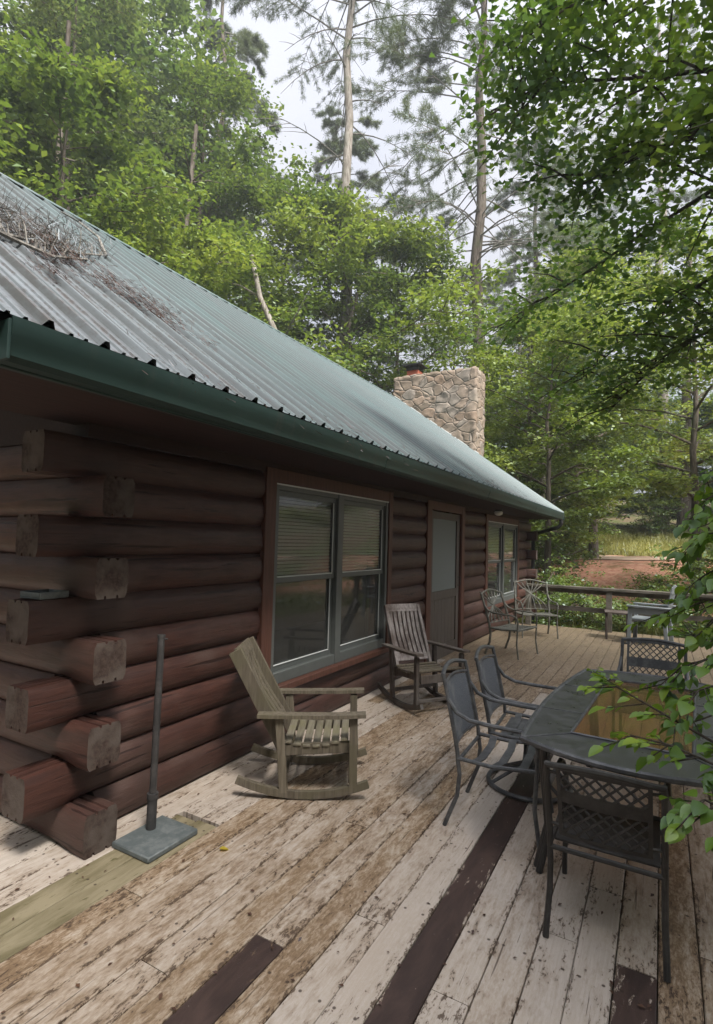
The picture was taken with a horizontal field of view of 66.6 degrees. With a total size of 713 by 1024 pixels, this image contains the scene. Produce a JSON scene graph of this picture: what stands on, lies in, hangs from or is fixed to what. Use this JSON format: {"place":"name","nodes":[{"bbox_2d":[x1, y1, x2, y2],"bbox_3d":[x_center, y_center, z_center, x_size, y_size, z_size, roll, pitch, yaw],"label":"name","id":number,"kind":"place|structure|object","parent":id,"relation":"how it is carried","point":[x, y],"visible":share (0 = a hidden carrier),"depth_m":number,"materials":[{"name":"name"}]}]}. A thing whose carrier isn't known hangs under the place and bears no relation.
{"place":"outdoors","nodes":[
{"label":"outdoors","id":0,"kind":"place"},
{"bbox_2d":[20,589,68,599],"bbox_3d":[-1.595,0.420,2.778,0.154,0.034,0.162,0,-3,24],"label":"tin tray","id":1,"kind":"object","parent":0,"point":[41,594],"visible":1,"depth_m":2.73,"materials":[{"name":"metal"}]},
{"bbox_2d":[0,0,712,496],"label":"sky","id":2,"kind":"structure","parent":0,"point":[297,113],"materials":[{"name":"white"}]},
{"bbox_2d":[542,555,674,559],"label":"path","id":3,"kind":"structure","parent":0,"point":[628,557],"depth_m":20.83,"materials":[{"name":"brown soil"}]},
{"bbox_2d":[519,497,712,1023],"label":"ground","id":4,"kind":"structure","parent":0,"point":[612,569],"depth_m":18.48,"materials":[{"name":"brown soil"}]},
{"bbox_2d":[0,0,109,220],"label":"broadleaf tree","id":5,"kind":"object","parent":4,"relation":"on","point":[2,107],"visible":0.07,"depth_m":15.41,"materials":[{"name":"green plant"}]},
{"bbox_2d":[24,20,128,203],"bbox_3d":[-9.136,-6.161,16.564,3.428,17.003,3.504,2,-3,-5],"label":"slender trunk","id":6,"kind":"object","parent":4,"relation":"on","point":[68,33],"visible":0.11,"depth_m":16.19,"materials":[{"name":"grey plant"}]},
{"bbox_2d":[0,0,218,270],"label":"broadleaf tree","id":7,"kind":"object","parent":4,"relation":"on","point":[114,9],"visible":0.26,"depth_m":17.84,"materials":[{"name":"green plant"}]},
{"bbox_2d":[0,10,235,293],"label":"broadleaf tree","id":8,"kind":"object","parent":4,"relation":"on","point":[46,99],"visible":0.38,"depth_m":13.25,"materials":[{"name":"green plant"}]},
{"bbox_2d":[39,26,222,235],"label":"broadleaf tree","id":9,"kind":"object","parent":4,"relation":"on","point":[137,66],"visible":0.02,"depth_m":24.15,"materials":[{"name":"green plant"}]},
{"bbox_2d":[53,9,316,344],"bbox_3d":[-6.617,-8.776,22.445,10.918,21.962,10.369,3,-3,-20],"label":"broadleaf tree","id":10,"kind":"object","parent":4,"relation":"on","point":[233,91],"visible":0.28,"depth_m":21.28,"materials":[{"name":"green plant"}]},
{"bbox_2d":[139,122,236,278],"bbox_3d":[-5.838,-5.341,18.374,3.924,16.011,4.175,-1,-4,42],"label":"slender trunk","id":11,"kind":"object","parent":4,"relation":"on","point":[191,171],"visible":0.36,"depth_m":18.61,"materials":[{"name":"grey plant"}]},
{"bbox_2d":[106,206,327,351],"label":"broadleaf tree","id":12,"kind":"object","parent":4,"relation":"on","point":[203,247],"visible":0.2,"depth_m":14.71,"materials":[{"name":"green plant"}]},
{"bbox_2d":[110,0,335,353],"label":"pine tree","id":13,"kind":"object","parent":4,"relation":"on","point":[250,46],"visible":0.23,"depth_m":27.18,"materials":[{"name":"green plant"}]},
{"bbox_2d":[195,214,362,370],"bbox_3d":[-2.023,-2.497,15.636,5.146,11.116,5.005,1,-3,12],"label":"leaning trunk","id":14,"kind":"object","parent":4,"relation":"on","point":[264,308],"visible":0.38,"depth_m":15.03,"materials":[{"name":"green plant"}]},
{"bbox_2d":[0,172,563,859],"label":"log cabin","id":15,"kind":"object","parent":4,"relation":"on","point":[204,528],"visible":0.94,"depth_m":3.48,"materials":[{"name":"brown wood"}]},
{"bbox_2d":[0,178,117,268],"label":"fallen bough","id":16,"kind":"object","parent":15,"relation":"on","point":[18,238],"visible":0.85,"depth_m":3.19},
{"bbox_2d":[1,203,526,507],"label":"needle litter","id":17,"kind":"object","parent":15,"relation":"on","point":[105,281],"visible":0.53,"depth_m":3.36,"materials":[{"name":"brown plant"}]},
{"bbox_2d":[257,467,393,687],"bbox_3d":[-0.242,0.596,5.177,0.274,1.765,2.270,0,-3,29],"label":"window","id":18,"kind":"structure","parent":15,"relation":"in","point":[280,484],"depth_m":5.05,"materials":[{"name":"grey plastic"}]},
{"bbox_2d":[423,500,464,664],"bbox_3d":[1.225,0.969,7.735,0.161,2.172,1.540,0,-3,29],"label":"door","id":19,"kind":"structure","parent":15,"relation":"in","point":[443,617],"depth_m":7.76,"materials":[{"name":"brown paint"}]},
{"bbox_2d":[483,514,519,611],"bbox_3d":[2.773,0.951,10.555,0.274,1.690,2.520,0,-3,29],"label":"window","id":20,"kind":"structure","parent":15,"relation":"in","point":[511,540],"depth_m":10.52,"materials":[{"name":"grey plastic"}]},
{"bbox_2d":[208,143,418,371],"bbox_3d":[-3.264,-5.798,21.039,11.211,16.641,11.223,1,-3,1],"label":"broadleaf tree","id":21,"kind":"object","parent":4,"relation":"on","point":[275,190],"visible":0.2,"depth_m":20.02,"materials":[{"name":"green plant"}]},
{"bbox_2d":[182,0,506,372],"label":"pine tree","id":22,"kind":"object","parent":4,"relation":"on","point":[348,139],"visible":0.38,"depth_m":21.92,"materials":[{"name":"green plant"}]},
{"bbox_2d":[0,0,712,522],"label":"forest","id":23,"kind":"object","parent":4,"relation":"on","point":[174,8],"visible":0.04,"depth_m":22.87,"materials":[{"name":"green plant"}]},
{"bbox_2d":[283,103,429,394],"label":"pine tree","id":24,"kind":"object","parent":4,"relation":"on","point":[360,149],"visible":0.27,"depth_m":32.33,"materials":[{"name":"green plant"}]},
{"bbox_2d":[233,183,525,404],"bbox_3d":[-0.144,-4.808,20.580,11.576,15.156,12.559,2,-3,-1],"label":"broadleaf tree","id":25,"kind":"object","parent":4,"relation":"on","point":[345,215],"visible":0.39,"depth_m":18.95,"materials":[{"name":"green plant"}]},
{"bbox_2d":[304,212,531,421],"bbox_3d":[1.505,-4.572,21.867,9.511,14.102,9.501,1,-3,3],"label":"broadleaf tree","id":26,"kind":"object","parent":4,"relation":"on","point":[378,275],"visible":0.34,"depth_m":20.20,"materials":[{"name":"green plant"}]},
{"bbox_2d":[195,652,704,1023],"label":"deck frame","id":27,"kind":"object","parent":4,"relation":"on","point":[657,919],"depth_m":2.60,"materials":[{"name":"brown wood"}]},
{"bbox_2d":[0,622,712,1023],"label":"deck","id":28,"kind":"structure","parent":27,"relation":"on","point":[398,850],"depth_m":2.43,"materials":[{"name":"beige wood"}]},
{"bbox_2d":[112,634,197,863],"bbox_3d":[-1.048,1.206,2.902,0.280,1.069,0.330,0,-3,29],"label":"pole stand","id":29,"kind":"object","parent":28,"relation":"on","point":[154,837],"visible":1,"depth_m":2.92,"materials":[{"name":"metal"}]},
{"bbox_2d":[229,636,368,799],"bbox_3d":[-0.368,1.341,3.661,0.913,0.902,0.635,2,-3,0],"label":"rocking chair","id":30,"kind":"object","parent":28,"relation":"on","point":[277,714],"visible":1,"depth_m":3.45,"materials":[{"name":"beige wood"}]},
{"bbox_2d":[1,631,712,1018],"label":"deck litter","id":31,"kind":"object","parent":28,"relation":"on","point":[375,897],"visible":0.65,"depth_m":2.32,"materials":[{"name":"brown plant"}]},
{"bbox_2d":[377,603,469,709],"bbox_3d":[0.653,1.445,5.486,0.625,0.936,0.849,3,-3,-27],"label":"rocking chair","id":32,"kind":"object","parent":28,"relation":"on","point":[416,669],"visible":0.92,"depth_m":5.58,"materials":[{"name":"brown wood"}]},
{"bbox_2d":[441,658,553,847],"bbox_3d":[0.831,1.369,3.243,0.608,0.891,0.513,0,-3,27],"label":"patio chair","id":33,"kind":"object","parent":28,"relation":"on","point":[459,688],"visible":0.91,"depth_m":3.26,"materials":[{"name":"grey metal"}]},
{"bbox_2d":[480,589,537,659],"bbox_3d":[2.255,1.636,8.083,0.672,0.934,0.653,-1,-4,43],"label":"patio chair","id":34,"kind":"object","parent":28,"relation":"on","point":[510,627],"visible":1,"depth_m":8.09,"materials":[{"name":"grey metal"}]},
{"bbox_2d":[474,645,572,803],"bbox_3d":[1.141,1.394,3.700,0.631,0.887,0.560,0,-3,26],"label":"patio chair","id":35,"kind":"object","parent":28,"relation":"on","point":[489,670],"visible":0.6,"depth_m":3.76,"materials":[{"name":"grey metal"}]},
{"bbox_2d":[513,579,558,638],"bbox_3d":[3.200,1.722,9.750,0.653,0.984,0.671,1,-3,1],"label":"patio chair","id":36,"kind":"object","parent":28,"relation":"on","point":[548,614],"visible":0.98,"depth_m":9.91,"materials":[{"name":"grey metal"}]},
{"bbox_2d":[542,758,671,982],"bbox_3d":[1.084,1.395,2.340,0.478,0.760,0.628,0,-3,29],"label":"patio chair","id":37,"kind":"object","parent":28,"relation":"on","point":[629,831],"visible":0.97,"depth_m":2.16,"materials":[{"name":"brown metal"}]},
{"bbox_2d":[519,669,712,877],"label":"patio table","id":38,"kind":"object","parent":28,"relation":"on","point":[557,716],"visible":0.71,"depth_m":2.72,"materials":[{"name":"grey metal"}]},
{"bbox_2d":[604,609,627,638],"bbox_3d":[4.603,1.999,9.597,0.400,0.480,0.388,0,-3,24],"label":"side table","id":39,"kind":"object","parent":28,"relation":"on","point":[606,618],"visible":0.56,"depth_m":9.52,"materials":[{"name":"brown wood"}]},
{"bbox_2d":[525,583,712,632],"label":"deck railing","id":40,"kind":"object","parent":28,"relation":"on","point":[609,593],"visible":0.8,"depth_m":10.40,"materials":[{"name":"brown wood"}]},
{"bbox_2d":[610,638,689,754],"bbox_3d":[2.264,1.459,4.177,0.513,0.885,0.608,0,-3,32],"label":"patio chair","id":41,"kind":"object","parent":28,"relation":"on","point":[653,663],"visible":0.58,"depth_m":4.37,"materials":[{"name":"grey metal"}]},
{"bbox_2d":[626,585,676,648],"bbox_3d":[5.001,1.724,9.193,0.684,1.013,0.655,-1,-4,37],"label":"plastic armchair","id":42,"kind":"object","parent":28,"relation":"on","point":[645,609],"visible":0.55,"depth_m":9.11,"materials":[{"name":"grey plastic"}]},
{"bbox_2d":[406,259,495,451],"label":"broadleaf tree","id":43,"kind":"object","parent":4,"relation":"on","point":[465,359],"visible":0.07,"depth_m":28.61,"materials":[{"name":"green plant"}]},
{"bbox_2d":[460,359,525,455],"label":"broadleaf tree","id":44,"kind":"object","parent":4,"relation":"on","point":[495,410],"visible":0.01,"depth_m":28.00,"materials":[{"name":"green plant"}]},
{"bbox_2d":[333,0,699,454],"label":"pine tree","id":45,"kind":"object","parent":4,"relation":"on","point":[422,57],"visible":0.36,"depth_m":22.37,"materials":[{"name":"green plant"}]},
{"bbox_2d":[485,335,548,480],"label":"broadleaf tree","id":46,"kind":"object","parent":4,"relation":"on","point":[519,348],"visible":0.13,"depth_m":23.91,"materials":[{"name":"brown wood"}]},
{"bbox_2d":[486,294,577,483],"bbox_3d":[7.906,-3.832,23.563,3.859,12.004,4.133,-1,-4,41],"label":"pale trunk","id":47,"kind":"object","parent":4,"relation":"on","point":[506,376],"visible":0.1,"depth_m":24.11,"materials":[{"name":"grey plant"}]},
{"bbox_2d":[500,289,572,487],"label":"broadleaf tree","id":48,"kind":"object","parent":4,"relation":"on","point":[523,345],"visible":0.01,"depth_m":35.06,"materials":[{"name":"green plant"}]},
{"bbox_2d":[515,348,565,548],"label":"broadleaf tree","id":49,"kind":"object","parent":4,"relation":"on","point":[540,401],"visible":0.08,"depth_m":24.21,"materials":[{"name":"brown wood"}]},
{"bbox_2d":[448,302,640,568],"bbox_3d":[6.568,-2.888,20.098,8.242,9.946,7.597,3,-3,-28],"label":"broadleaf tree","id":50,"kind":"object","parent":4,"relation":"on","point":[561,482],"visible":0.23,"depth_m":19.18,"materials":[{"name":"green plant"}]},
{"bbox_2d":[484,427,606,574],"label":"tree","id":51,"kind":"object","parent":4,"relation":"on","point":[509,450],"visible":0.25,"depth_m":16.36,"materials":[{"name":"green plant"}]},
{"bbox_2d":[490,553,602,628],"bbox_3d":[4.421,2.006,12.748,2.516,2.106,2.478,1,-3,18],"label":"shrub","id":52,"kind":"object","parent":4,"relation":"on","point":[565,595],"visible":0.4,"depth_m":12.58,"materials":[{"name":"green plant"}]},
{"bbox_2d":[464,101,644,483],"bbox_3d":[10.697,-11.466,32.728,12.046,25.030,11.577,0,-3,29],"label":"pine tree","id":53,"kind":"object","parent":4,"relation":"on","point":[511,276],"visible":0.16,"depth_m":32.25,"materials":[{"name":"green plant"}]},
{"bbox_2d":[529,520,601,591],"bbox_3d":[5.812,1.442,16.764,3.207,2.725,3.255,2,-3,-7],"label":"shrub","id":54,"kind":"object","parent":4,"relation":"on","point":[555,547],"visible":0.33,"depth_m":16.79,"materials":[{"name":"green plant"}]},
{"bbox_2d":[423,284,709,603],"bbox_3d":[5.789,-1.630,16.282,8.008,8.832,6.201,-1,-4,37],"label":"broadleaf tree","id":55,"kind":"object","parent":4,"relation":"on","point":[599,486],"visible":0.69,"depth_m":15.31,"materials":[{"name":"green plant"}]},
{"bbox_2d":[533,505,599,558],"bbox_3d":[7.416,0.774,20.559,3.369,2.375,3.466,0,-3,20],"label":"shrub","id":56,"kind":"object","parent":4,"relation":"on","point":[578,530],"visible":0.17,"depth_m":19.80,"materials":[{"name":"green plant"}]},
{"bbox_2d":[429,0,712,436],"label":"maple tree","id":57,"kind":"object","parent":4,"relation":"on","point":[544,78],"visible":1,"depth_m":4.72,"materials":[{"name":"green plant"}]},
{"bbox_2d":[493,196,660,510],"bbox_3d":[12.058,-7.848,29.721,9.157,18.419,8.696,0,-3,20],"label":"broadleaf tree","id":58,"kind":"object","parent":4,"relation":"on","point":[574,228],"visible":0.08,"depth_m":29.15,"materials":[{"name":"green plant"}]},
{"bbox_2d":[534,562,620,625],"bbox_3d":[5.367,2.126,13.611,2.520,1.727,2.450,-1,-4,39],"label":"shrub","id":59,"kind":"object","parent":4,"relation":"on","point":[580,582],"visible":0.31,"depth_m":13.37,"materials":[{"name":"green plant"}]},
{"bbox_2d":[534,498,626,549],"bbox_3d":[10.336,0.681,25.806,4.096,2.807,3.981,4,-4,-41],"label":"shrub","id":60,"kind":"object","parent":4,"relation":"on","point":[605,527],"visible":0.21,"depth_m":25.30,"materials":[{"name":"green plant"}]},
{"bbox_2d":[486,233,712,557],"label":"broadleaf tree","id":61,"kind":"object","parent":4,"relation":"on","point":[699,451],"visible":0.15,"depth_m":21.46,"materials":[{"name":"green plant"}]},
{"bbox_2d":[513,524,712,637],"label":"grass","id":62,"kind":"structure","parent":4,"relation":"on","point":[634,548],"depth_m":25.22,"materials":[{"name":"green plant"}]},
{"bbox_2d":[518,520,712,635],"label":"undergrowth","id":63,"kind":"object","parent":4,"relation":"on","point":[600,564],"visible":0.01,"depth_m":19.86,"materials":[{"name":"green plant"}]},
{"bbox_2d":[571,586,662,633],"bbox_3d":[6.043,2.369,12.403,1.953,1.339,1.899,1,-3,10],"label":"shrub","id":64,"kind":"object","parent":4,"relation":"on","point":[616,605],"visible":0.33,"depth_m":12.36,"materials":[{"name":"green plant"}]},
{"bbox_2d":[537,199,712,603],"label":"broadleaf tree","id":65,"kind":"object","parent":4,"relation":"on","point":[691,441],"visible":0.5,"depth_m":15.90,"materials":[{"name":"green plant"}]},
{"bbox_2d":[577,469,712,852],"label":"sapling","id":66,"kind":"object","parent":4,"relation":"on","point":[679,814],"visible":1,"depth_m":1.97,"materials":[{"name":"green plant"}]},
{"bbox_2d":[612,562,686,607],"bbox_3d":[7.821,2.057,14.311,2.144,1.511,2.205,4,-4,-43],"label":"shrub","id":67,"kind":"object","parent":4,"relation":"on","point":[656,581],"visible":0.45,"depth_m":14.28,"materials":[{"name":"green plant"}]},
{"bbox_2d":[591,11,712,526],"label":"pine tree","id":68,"kind":"object","parent":4,"relation":"on","point":[688,196],"visible":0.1,"depth_m":30.89,"materials":[{"name":"green plant"}]},
{"bbox_2d":[619,477,688,535],"bbox_3d":[15.366,-0.301,27.701,3.699,3.097,3.644,3,-3,-26],"label":"shrub","id":69,"kind":"object","parent":4,"relation":"on","point":[655,512],"visible":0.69,"depth_m":27.18,"materials":[{"name":"green plant"}]},
{"bbox_2d":[618,426,712,533],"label":"tree","id":70,"kind":"object","parent":4,"relation":"on","point":[654,522],"visible":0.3,"depth_m":27.30,"materials":[{"name":"green plant"}]},
{"bbox_2d":[630,544,712,640],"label":"shrub","id":71,"kind":"object","parent":4,"relation":"on","point":[692,625],"visible":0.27,"depth_m":11.23,"materials":[{"name":"green plant"}]},
{"bbox_2d":[645,253,709,531],"bbox_3d":[16.439,-6.345,27.735,3.973,15.009,3.752,4,-4,-36],"label":"grey trunk","id":72,"kind":"object","parent":4,"relation":"on","point":[686,466],"visible":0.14,"depth_m":27.44,"materials":[{"name":"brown plant"}]},
{"bbox_2d":[650,529,712,593],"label":"shrub","id":73,"kind":"object","parent":4,"relation":"on","point":[707,548],"visible":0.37,"depth_m":15.62,"materials":[{"name":"green plant"}]},
{"bbox_2d":[690,365,712,478],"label":"broadleaf tree","id":74,"kind":"object","parent":4,"relation":"on","point":[711,454],"visible":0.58,"depth_m":14.22,"materials":[{"name":"green plant"}]}
]}

